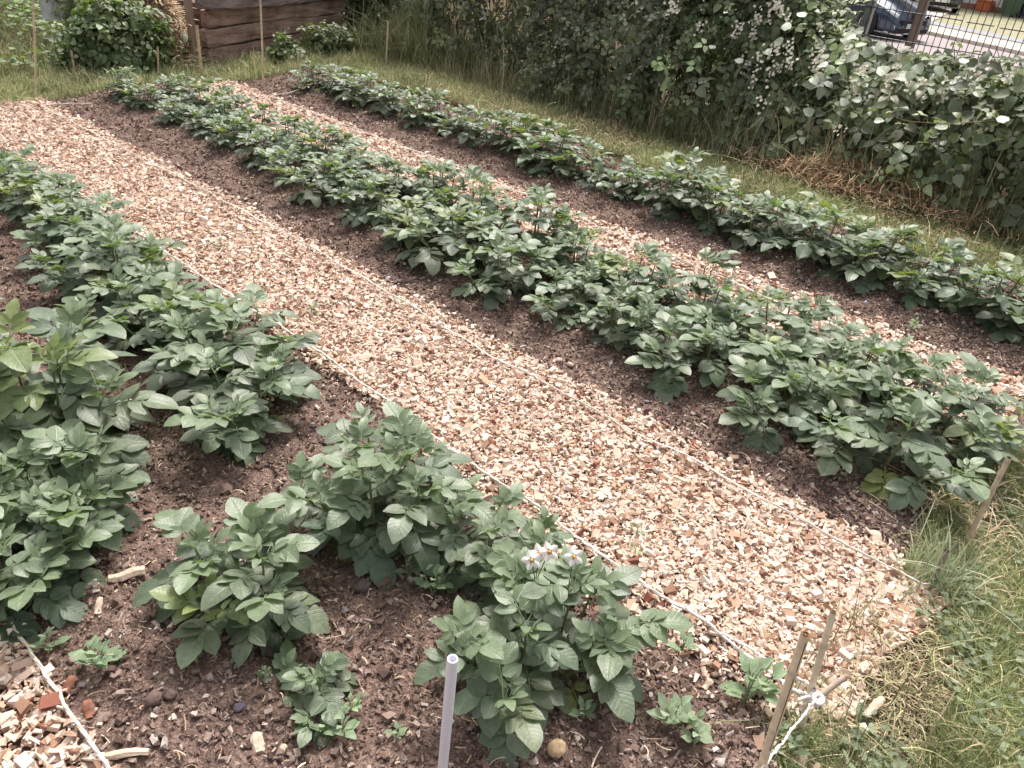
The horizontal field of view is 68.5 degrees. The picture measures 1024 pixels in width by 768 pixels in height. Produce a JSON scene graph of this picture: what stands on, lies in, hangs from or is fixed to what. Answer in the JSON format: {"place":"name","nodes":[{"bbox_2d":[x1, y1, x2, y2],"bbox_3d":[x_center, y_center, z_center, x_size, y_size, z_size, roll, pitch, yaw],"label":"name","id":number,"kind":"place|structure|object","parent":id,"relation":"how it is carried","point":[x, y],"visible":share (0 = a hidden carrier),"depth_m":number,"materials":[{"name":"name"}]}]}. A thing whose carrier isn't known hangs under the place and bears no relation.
{"place":"outdoors","nodes":[
{"label":"outdoors","id":0,"kind":"place"},
{"bbox_2d":[0,0,1022,767],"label":"ground","id":1,"kind":"structure","parent":0,"point":[922,658],"depth_m":4.35,"materials":[{"name":"green plant"}]},
{"bbox_2d":[42,0,192,77],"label":"nettle bush","id":2,"kind":"object","parent":1,"relation":"on","point":[121,33],"visible":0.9,"depth_m":6.55,"materials":[{"name":"green plant"}]},
{"bbox_2d":[126,0,218,67],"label":"straw heap","id":3,"kind":"object","parent":1,"relation":"on","point":[175,24],"visible":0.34,"depth_m":7.15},
{"bbox_2d":[0,0,370,75],"bbox_3d":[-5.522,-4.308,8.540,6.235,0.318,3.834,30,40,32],"label":"weeds","id":4,"kind":"object","parent":1,"relation":"on","point":[13,60],"visible":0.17,"depth_m":7.48,"materials":[{"name":"green plant"}]},
{"bbox_2d":[0,23,486,104],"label":"grass","id":5,"kind":"structure","parent":1,"relation":"on","point":[76,89],"depth_m":6.72,"materials":[{"name":"green plant"}]},
{"bbox_2d":[156,0,344,65],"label":"timber crate","id":6,"kind":"object","parent":1,"relation":"on","point":[226,27],"visible":0.78,"depth_m":7.61,"materials":[{"name":"wood"}]},
{"bbox_2d":[291,19,362,57],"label":"nettle bush","id":7,"kind":"object","parent":1,"relation":"on","point":[315,39],"visible":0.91,"depth_m":8.07,"materials":[{"name":"green plant"}]},
{"bbox_2d":[341,0,421,42],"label":"nettle bush","id":8,"kind":"object","parent":1,"relation":"on","point":[350,4],"visible":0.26,"depth_m":8.88,"materials":[{"name":"green plant"}]},
{"bbox_2d":[296,0,494,70],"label":"tall grass","id":9,"kind":"structure","parent":1,"relation":"on","point":[409,30],"depth_m":8.28,"materials":[{"name":"green plant"}]},
{"bbox_2d":[355,0,621,88],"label":"hedge shrub","id":10,"kind":"object","parent":1,"relation":"on","point":[493,29],"visible":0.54,"depth_m":7.96,"materials":[{"name":"green plant"}]},
{"bbox_2d":[1,69,1023,767],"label":"soil clods","id":11,"kind":"object","parent":1,"relation":"on","point":[383,671],"visible":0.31,"depth_m":2.30,"materials":[{"name":"brown soil"}]},
{"bbox_2d":[492,0,725,127],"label":"hedge shrub","id":12,"kind":"object","parent":1,"relation":"on","point":[616,18],"visible":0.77,"depth_m":6.72,"materials":[{"name":"green plant"}]},
{"bbox_2d":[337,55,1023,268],"bbox_3d":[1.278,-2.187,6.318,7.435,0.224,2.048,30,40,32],"label":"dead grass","id":13,"kind":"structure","parent":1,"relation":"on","point":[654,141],"depth_m":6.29,"materials":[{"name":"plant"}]},
{"bbox_2d":[375,0,1023,250],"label":"tall grass","id":14,"kind":"structure","parent":1,"relation":"on","point":[511,86],"depth_m":6.42,"materials":[{"name":"green plant"}]},
{"bbox_2d":[430,0,1023,189],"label":"fence","id":15,"kind":"object","parent":1,"relation":"on","point":[866,19],"visible":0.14,"depth_m":5.92,"materials":[{"name":"black metal"}]},
{"bbox_2d":[609,0,869,176],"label":"bramble bush","id":16,"kind":"object","parent":1,"relation":"on","point":[745,22],"visible":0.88,"depth_m":6.01,"materials":[{"name":"green plant"}]},
{"bbox_2d":[627,9,1023,239],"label":"seed stalks","id":17,"kind":"object","parent":1,"relation":"on","point":[662,118],"visible":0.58,"depth_m":5.62,"materials":[{"name":"brown plant"}]},
{"bbox_2d":[683,121,1022,243],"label":"dry grass heap","id":18,"kind":"object","parent":1,"relation":"on","point":[836,180],"visible":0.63,"depth_m":5.32,"materials":[{"name":"plant"}]},
{"bbox_2d":[706,554,1023,767],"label":"tall grass","id":19,"kind":"structure","parent":1,"relation":"on","point":[897,695],"depth_m":1.83,"materials":[{"name":"green plant"}]},
{"bbox_2d":[742,424,1023,767],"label":"grass","id":20,"kind":"structure","parent":1,"relation":"on","point":[949,754],"depth_m":1.98,"materials":[{"name":"green plant"}]},
{"bbox_2d":[749,2,1023,223],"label":"bramble bush","id":21,"kind":"object","parent":1,"relation":"on","point":[892,90],"visible":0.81,"depth_m":5.36,"materials":[{"name":"green plant"}]},
{"bbox_2d":[709,12,1008,129],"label":"pale leaves","id":22,"kind":"object","parent":21,"relation":"on","point":[851,56],"visible":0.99,"depth_m":5.15,"materials":[{"name":"white plant"}]},
{"bbox_2d":[769,381,1023,767],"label":"dead grass","id":23,"kind":"structure","parent":1,"relation":"on","point":[907,666],"depth_m":1.95,"materials":[{"name":"plant"}]},
{"bbox_2d":[778,450,1023,767],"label":"thatch","id":24,"kind":"object","parent":1,"relation":"on","point":[899,671],"visible":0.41,"depth_m":1.92,"materials":[{"name":"plant"}]},
{"bbox_2d":[833,447,1023,767],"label":"clover leaves","id":25,"kind":"object","parent":1,"relation":"on","point":[967,661],"visible":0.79,"depth_m":1.96,"materials":[{"name":"green plant"}]},
{"bbox_2d":[858,422,1023,623],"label":"dry grass heap","id":26,"kind":"object","parent":1,"relation":"on","point":[996,527],"visible":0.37,"depth_m":2.46,"materials":[{"name":"plant"}]},
{"bbox_2d":[870,493,1023,632],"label":"tall grass","id":27,"kind":"structure","parent":1,"relation":"on","point":[939,555],"depth_m":2.20,"materials":[{"name":"green plant"}]},
{"bbox_2d":[912,57,1023,248],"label":"bramble bush","id":28,"kind":"object","parent":1,"relation":"on","point":[1011,108],"visible":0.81,"depth_m":4.85,"materials":[{"name":"green plant"}]},
{"bbox_2d":[0,68,1023,767],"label":"garden soil","id":29,"kind":"structure","parent":0,"point":[98,628],"depth_m":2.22,"materials":[{"name":"brown soil"}]},
{"bbox_2d":[0,144,60,209],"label":"potato plant","id":30,"kind":"object","parent":29,"relation":"on","point":[6,164],"visible":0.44,"depth_m":3.92,"materials":[{"name":"green plant"}]},
{"bbox_2d":[0,163,92,227],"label":"potato plant","id":31,"kind":"object","parent":29,"relation":"on","point":[52,181],"visible":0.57,"depth_m":3.69,"materials":[{"name":"green plant"}]},
{"bbox_2d":[0,492,96,656],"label":"potato plant","id":32,"kind":"object","parent":29,"relation":"on","point":[15,599],"visible":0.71,"depth_m":1.79,"materials":[{"name":"green plant"}]},
{"bbox_2d":[0,622,119,767],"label":"wood chips","id":33,"kind":"object","parent":29,"relation":"on","point":[50,752],"visible":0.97,"depth_m":1.62,"materials":[{"name":"beige wood"}]},
{"bbox_2d":[0,464,143,620],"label":"potato plant","id":34,"kind":"object","parent":29,"relation":"on","point":[68,532],"visible":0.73,"depth_m":1.88,"materials":[{"name":"green plant"}]},
{"bbox_2d":[0,418,150,553],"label":"potato plant","id":35,"kind":"object","parent":29,"relation":"on","point":[74,443],"visible":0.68,"depth_m":2.01,"materials":[{"name":"green plant"}]},
{"bbox_2d":[21,179,132,262],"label":"potato plant","id":36,"kind":"object","parent":29,"relation":"on","point":[51,201],"visible":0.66,"depth_m":3.47,"materials":[{"name":"green plant"}]},
{"bbox_2d":[0,297,178,472],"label":"potato plant","id":37,"kind":"object","parent":29,"relation":"on","point":[59,389],"visible":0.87,"depth_m":2.26,"materials":[{"name":"green plant"}]},
{"bbox_2d":[10,210,174,292],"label":"potato plant","id":38,"kind":"object","parent":29,"relation":"on","point":[36,256],"visible":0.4,"depth_m":3.30,"materials":[{"name":"green plant"}]},
{"bbox_2d":[68,635,126,669],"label":"weed","id":39,"kind":"object","parent":29,"relation":"on","point":[81,656],"visible":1,"depth_m":1.71,"materials":[{"name":"green plant"}]},
{"bbox_2d":[27,212,186,317],"bbox_3d":[-1.641,-0.478,3.168,0.600,0.423,0.449,3,33,-4],"label":"potato plant","id":40,"kind":"object","parent":29,"relation":"on","point":[82,265],"visible":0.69,"depth_m":3.08,"materials":[{"name":"green plant"}]},
{"bbox_2d":[52,256,210,350],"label":"potato plant","id":41,"kind":"object","parent":29,"relation":"on","point":[126,294],"visible":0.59,"depth_m":2.92,"materials":[{"name":"green plant"}]},
{"bbox_2d":[115,78,167,109],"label":"potato plant","id":42,"kind":"object","parent":29,"relation":"on","point":[138,103],"visible":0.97,"depth_m":5.64,"materials":[{"name":"green plant"}]},
{"bbox_2d":[98,281,253,362],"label":"potato plant","id":43,"kind":"object","parent":29,"relation":"on","point":[155,333],"visible":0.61,"depth_m":2.76,"materials":[{"name":"green plant"}]},
{"bbox_2d":[131,282,320,408],"bbox_3d":[-1.023,-0.128,2.744,0.651,0.410,0.634,-6,34,-17],"label":"potato plant","id":44,"kind":"object","parent":29,"relation":"on","point":[220,307],"visible":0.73,"depth_m":2.62,"materials":[{"name":"green plant"}]},
{"bbox_2d":[199,84,255,124],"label":"potato plant","id":45,"kind":"object","parent":29,"relation":"on","point":[221,97],"visible":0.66,"depth_m":5.44,"materials":[{"name":"green plant"}]},
{"bbox_2d":[132,497,328,669],"bbox_3d":[-0.688,0.505,1.885,0.502,0.376,0.427,30,40,32],"label":"potato plant","id":46,"kind":"object","parent":29,"relation":"on","point":[260,586],"visible":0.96,"depth_m":1.81,"materials":[{"name":"green plant"}]},
{"bbox_2d":[205,113,265,149],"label":"potato plant","id":47,"kind":"object","parent":29,"relation":"on","point":[227,139],"visible":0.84,"depth_m":4.98,"materials":[{"name":"green plant"}]},
{"bbox_2d":[156,336,322,466],"bbox_3d":[-0.880,0.045,2.518,0.543,0.356,0.618,-11,36,-24],"label":"potato plant","id":48,"kind":"object","parent":29,"relation":"on","point":[240,432],"visible":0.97,"depth_m":2.42,"materials":[{"name":"green plant"}]},
{"bbox_2d":[233,127,302,171],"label":"potato plant","id":49,"kind":"object","parent":29,"relation":"on","point":[264,132],"visible":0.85,"depth_m":4.77,"materials":[{"name":"green plant"}]},
{"bbox_2d":[258,144,327,185],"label":"potato plant","id":50,"kind":"object","parent":29,"relation":"on","point":[272,154],"visible":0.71,"depth_m":4.54,"materials":[{"name":"green plant"}]},
{"bbox_2d":[257,640,358,749],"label":"potato plant","id":51,"kind":"object","parent":29,"relation":"on","point":[319,694],"visible":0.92,"depth_m":1.71,"materials":[{"name":"green plant"}]},
{"bbox_2d":[276,155,369,207],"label":"potato plant","id":52,"kind":"object","parent":29,"relation":"on","point":[325,183],"visible":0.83,"depth_m":4.30,"materials":[{"name":"green plant"}]},
{"bbox_2d":[289,119,363,162],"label":"potato plant","id":53,"kind":"object","parent":29,"relation":"on","point":[332,131],"visible":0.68,"depth_m":4.83,"materials":[{"name":"green plant"}]},
{"bbox_2d":[314,138,389,180],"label":"potato plant","id":54,"kind":"object","parent":29,"relation":"on","point":[359,160],"visible":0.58,"depth_m":4.62,"materials":[{"name":"green plant"}]},
{"bbox_2d":[332,71,401,109],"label":"potato plant","id":55,"kind":"object","parent":29,"relation":"on","point":[361,92],"visible":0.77,"depth_m":6.31,"materials":[{"name":"green plant"}]},
{"bbox_2d":[326,171,408,226],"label":"potato plant","id":56,"kind":"object","parent":29,"relation":"on","point":[356,216],"visible":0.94,"depth_m":4.11,"materials":[{"name":"green plant"}]},
{"bbox_2d":[257,401,495,589],"bbox_3d":[-0.382,0.319,2.145,0.605,0.442,0.564,-2,33,-11],"label":"potato plant","id":57,"kind":"object","parent":29,"relation":"on","point":[391,489],"visible":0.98,"depth_m":2.05,"materials":[{"name":"green plant"}]},
{"bbox_2d":[352,153,431,197],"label":"potato plant","id":58,"kind":"object","parent":29,"relation":"on","point":[385,160],"visible":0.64,"depth_m":4.39,"materials":[{"name":"green plant"}]},
{"bbox_2d":[367,80,420,117],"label":"potato plant","id":59,"kind":"object","parent":29,"relation":"on","point":[385,110],"visible":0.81,"depth_m":6.15,"materials":[{"name":"green plant"}]},
{"bbox_2d":[366,194,456,251],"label":"potato plant","id":60,"kind":"object","parent":29,"relation":"on","point":[392,241],"visible":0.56,"depth_m":3.89,"materials":[{"name":"green plant"}]},
{"bbox_2d":[396,86,450,128],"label":"potato plant","id":61,"kind":"object","parent":29,"relation":"on","point":[419,118],"visible":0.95,"depth_m":5.96,"materials":[{"name":"green plant"}]},
{"bbox_2d":[400,159,476,214],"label":"potato plant","id":62,"kind":"object","parent":29,"relation":"on","point":[433,186],"visible":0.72,"depth_m":4.22,"materials":[{"name":"green plant"}]},
{"bbox_2d":[438,654,457,767],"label":"plastic tube","id":63,"kind":"object","parent":29,"relation":"on","point":[448,700],"visible":1,"depth_m":1.25,"materials":[{"name":"white plastic"}]},
{"bbox_2d":[382,202,522,275],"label":"potato plant","id":64,"kind":"object","parent":29,"relation":"on","point":[448,238],"visible":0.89,"depth_m":3.69,"materials":[{"name":"green plant"}]},
{"bbox_2d":[0,96,949,767],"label":"wood chips","id":65,"kind":"object","parent":29,"relation":"on","point":[794,564],"visible":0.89,"depth_m":2.60,"materials":[{"name":"beige wood"}]},
{"bbox_2d":[27,159,690,613],"bbox_3d":[-1.202,-0.373,3.255,4.649,0.021,0.056,30,40,33],"label":"string","id":66,"kind":"object","parent":65,"relation":"on","point":[433,435],"visible":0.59,"depth_m":2.44,"materials":[{"name":"fabric"}]},
{"bbox_2d":[423,164,532,240],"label":"potato plant","id":67,"kind":"object","parent":29,"relation":"on","point":[487,199],"visible":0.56,"depth_m":4.04,"materials":[{"name":"green plant"}]},
{"bbox_2d":[448,104,520,147],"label":"potato plant","id":68,"kind":"object","parent":29,"relation":"on","point":[464,135],"visible":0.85,"depth_m":5.60,"materials":[{"name":"green plant"}]},
{"bbox_2d":[40,105,931,584],"bbox_3d":[-1.129,-0.711,3.821,6.298,0.049,0.108,29,40,32],"label":"string","id":69,"kind":"object","parent":29,"relation":"on","point":[544,381],"visible":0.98,"depth_m":2.85,"materials":[{"name":"fabric"}]},
{"bbox_2d":[443,228,560,311],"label":"potato plant","id":70,"kind":"object","parent":29,"relation":"on","point":[495,286],"visible":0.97,"depth_m":3.50,"materials":[{"name":"green plant"}]},
{"bbox_2d":[434,482,572,605],"bbox_3d":[-0.056,0.442,2.032,0.406,0.343,0.344,21,36,23],"label":"potato plant","id":71,"kind":"object","parent":29,"relation":"on","point":[506,521],"visible":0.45,"depth_m":2.01,"materials":[{"name":"green plant"}]},
{"bbox_2d":[2,74,1022,767],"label":"straw bits","id":72,"kind":"object","parent":29,"relation":"on","point":[478,480],"visible":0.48,"depth_m":2.00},
{"bbox_2d":[486,109,564,156],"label":"potato plant","id":73,"kind":"object","parent":29,"relation":"on","point":[523,118],"visible":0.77,"depth_m":5.46,"materials":[{"name":"green plant"}]},
{"bbox_2d":[477,183,586,257],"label":"potato plant","id":74,"kind":"object","parent":29,"relation":"on","point":[545,223],"visible":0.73,"depth_m":3.86,"materials":[{"name":"green plant"}]},
{"bbox_2d":[513,129,584,177],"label":"potato plant","id":75,"kind":"object","parent":29,"relation":"on","point":[546,158],"visible":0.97,"depth_m":5.19,"materials":[{"name":"green plant"}]},
{"bbox_2d":[414,519,692,767],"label":"potato plant","id":76,"kind":"object","parent":29,"relation":"on","point":[539,648],"visible":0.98,"depth_m":1.70,"materials":[{"name":"green plant"}]},
{"bbox_2d":[521,258,611,331],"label":"potato plant","id":77,"kind":"object","parent":29,"relation":"on","point":[570,302],"visible":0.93,"depth_m":3.36,"materials":[{"name":"green plant"}]},
{"bbox_2d":[533,219,625,286],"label":"potato plant","id":78,"kind":"object","parent":29,"relation":"on","point":[568,238],"visible":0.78,"depth_m":3.64,"materials":[{"name":"green plant"}]},
{"bbox_2d":[163,79,1023,421],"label":"wood chips","id":79,"kind":"object","parent":29,"relation":"on","point":[607,239],"visible":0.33,"depth_m":4.18,"materials":[{"name":"beige wood"}]},
{"bbox_2d":[553,137,635,192],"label":"potato plant","id":80,"kind":"object","parent":29,"relation":"on","point":[586,179],"visible":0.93,"depth_m":5.08,"materials":[{"name":"green plant"}]},
{"bbox_2d":[596,155,665,204],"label":"potato plant","id":81,"kind":"object","parent":29,"relation":"on","point":[629,189],"visible":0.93,"depth_m":4.87,"materials":[{"name":"green plant"}]},
{"bbox_2d":[587,275,691,356],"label":"potato plant","id":82,"kind":"object","parent":29,"relation":"on","point":[615,336],"visible":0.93,"depth_m":3.13,"materials":[{"name":"green plant"}]},
{"bbox_2d":[593,241,686,319],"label":"potato plant","id":83,"kind":"object","parent":29,"relation":"on","point":[637,273],"visible":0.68,"depth_m":3.48,"materials":[{"name":"green plant"}]},
{"bbox_2d":[646,692,706,726],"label":"weed","id":84,"kind":"object","parent":29,"relation":"on","point":[678,715],"visible":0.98,"depth_m":1.70,"materials":[{"name":"green plant"}]},
{"bbox_2d":[634,147,740,220],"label":"potato plant","id":85,"kind":"object","parent":29,"relation":"on","point":[669,161],"visible":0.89,"depth_m":4.63,"materials":[{"name":"green plant"}]},
{"bbox_2d":[624,304,781,403],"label":"potato plant","id":86,"kind":"object","parent":29,"relation":"on","point":[676,360],"visible":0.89,"depth_m":2.96,"materials":[{"name":"green plant"}]},
{"bbox_2d":[650,247,775,344],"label":"potato plant","id":87,"kind":"object","parent":29,"relation":"on","point":[700,284],"visible":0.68,"depth_m":3.28,"materials":[{"name":"green plant"}]},
{"bbox_2d":[671,178,759,239],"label":"potato plant","id":88,"kind":"object","parent":29,"relation":"on","point":[728,193],"visible":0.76,"depth_m":4.47,"materials":[{"name":"green plant"}]},
{"bbox_2d":[718,652,786,704],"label":"plant","id":89,"kind":"object","parent":29,"relation":"on","point":[755,668],"visible":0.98,"depth_m":1.77,"materials":[{"name":"green plant"}]},
{"bbox_2d":[713,190,826,252],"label":"potato plant","id":90,"kind":"object","parent":29,"relation":"on","point":[750,238],"visible":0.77,"depth_m":4.32,"materials":[{"name":"green plant"}]},
{"bbox_2d":[756,630,809,767],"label":"wooden stake","id":91,"kind":"object","parent":29,"relation":"on","point":[787,688],"visible":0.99,"depth_m":1.35,"materials":[{"name":"brown wood"}]},
{"bbox_2d":[715,337,857,455],"bbox_3d":[1.032,0.061,2.813,0.493,0.355,0.646,20,35,21],"label":"potato plant","id":92,"kind":"object","parent":29,"relation":"on","point":[765,401],"visible":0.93,"depth_m":2.74,"materials":[{"name":"green plant"}]},
{"bbox_2d":[703,284,870,382],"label":"potato plant","id":93,"kind":"object","parent":29,"relation":"on","point":[796,328],"visible":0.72,"depth_m":3.14,"materials":[{"name":"green plant"}]},
{"bbox_2d":[753,191,893,269],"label":"potato plant","id":94,"kind":"object","parent":29,"relation":"on","point":[803,250],"visible":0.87,"depth_m":4.11,"materials":[{"name":"green plant"}]},
{"bbox_2d":[807,224,927,298],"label":"potato plant","id":95,"kind":"object","parent":29,"relation":"on","point":[880,270],"visible":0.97,"depth_m":3.96,"materials":[{"name":"green plant"}]},
{"bbox_2d":[793,322,944,405],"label":"potato plant","id":96,"kind":"object","parent":29,"relation":"on","point":[881,352],"visible":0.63,"depth_m":2.91,"materials":[{"name":"green plant"}]},
{"bbox_2d":[781,361,1018,509],"bbox_3d":[1.307,0.194,2.581,0.749,0.437,0.561,21,36,23],"label":"potato plant","id":97,"kind":"object","parent":29,"relation":"on","point":[919,454],"visible":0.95,"depth_m":2.54,"materials":[{"name":"green plant"}]},
{"bbox_2d":[894,235,988,313],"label":"potato plant","id":98,"kind":"object","parent":29,"relation":"on","point":[927,270],"visible":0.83,"depth_m":3.85,"materials":[{"name":"green plant"}]},
{"bbox_2d":[866,351,1023,468],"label":"potato plant","id":99,"kind":"object","parent":29,"relation":"on","point":[966,430],"visible":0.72,"depth_m":2.70,"materials":[{"name":"green plant"}]},
{"bbox_2d":[931,252,1023,339],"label":"potato plant","id":100,"kind":"object","parent":29,"relation":"on","point":[993,308],"visible":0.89,"depth_m":3.70,"materials":[{"name":"green plant"}]},
{"bbox_2d":[323,50,1023,285],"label":"grass","id":101,"kind":"structure","parent":0,"point":[403,76],"depth_m":5.90,"materials":[{"name":"green plant"}]},
{"bbox_2d":[664,0,1023,76],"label":"road","id":102,"kind":"structure","parent":0,"point":[943,43],"depth_m":21.27,"materials":[{"name":"grey asphalt"}]},
{"bbox_2d":[834,0,931,36],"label":"parked car","id":103,"kind":"object","parent":102,"relation":"on","point":[896,18],"visible":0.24,"depth_m":21.13,"materials":[{"name":"black paint"}]},
{"bbox_2d":[926,25,1023,55],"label":"pavement","id":104,"kind":"structure","parent":0,"point":[987,42],"depth_m":22.47,"materials":[{"name":"grey concrete"}]},
{"bbox_2d":[935,8,1023,38],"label":"lawn","id":105,"kind":"structure","parent":0,"point":[996,19],"depth_m":28.10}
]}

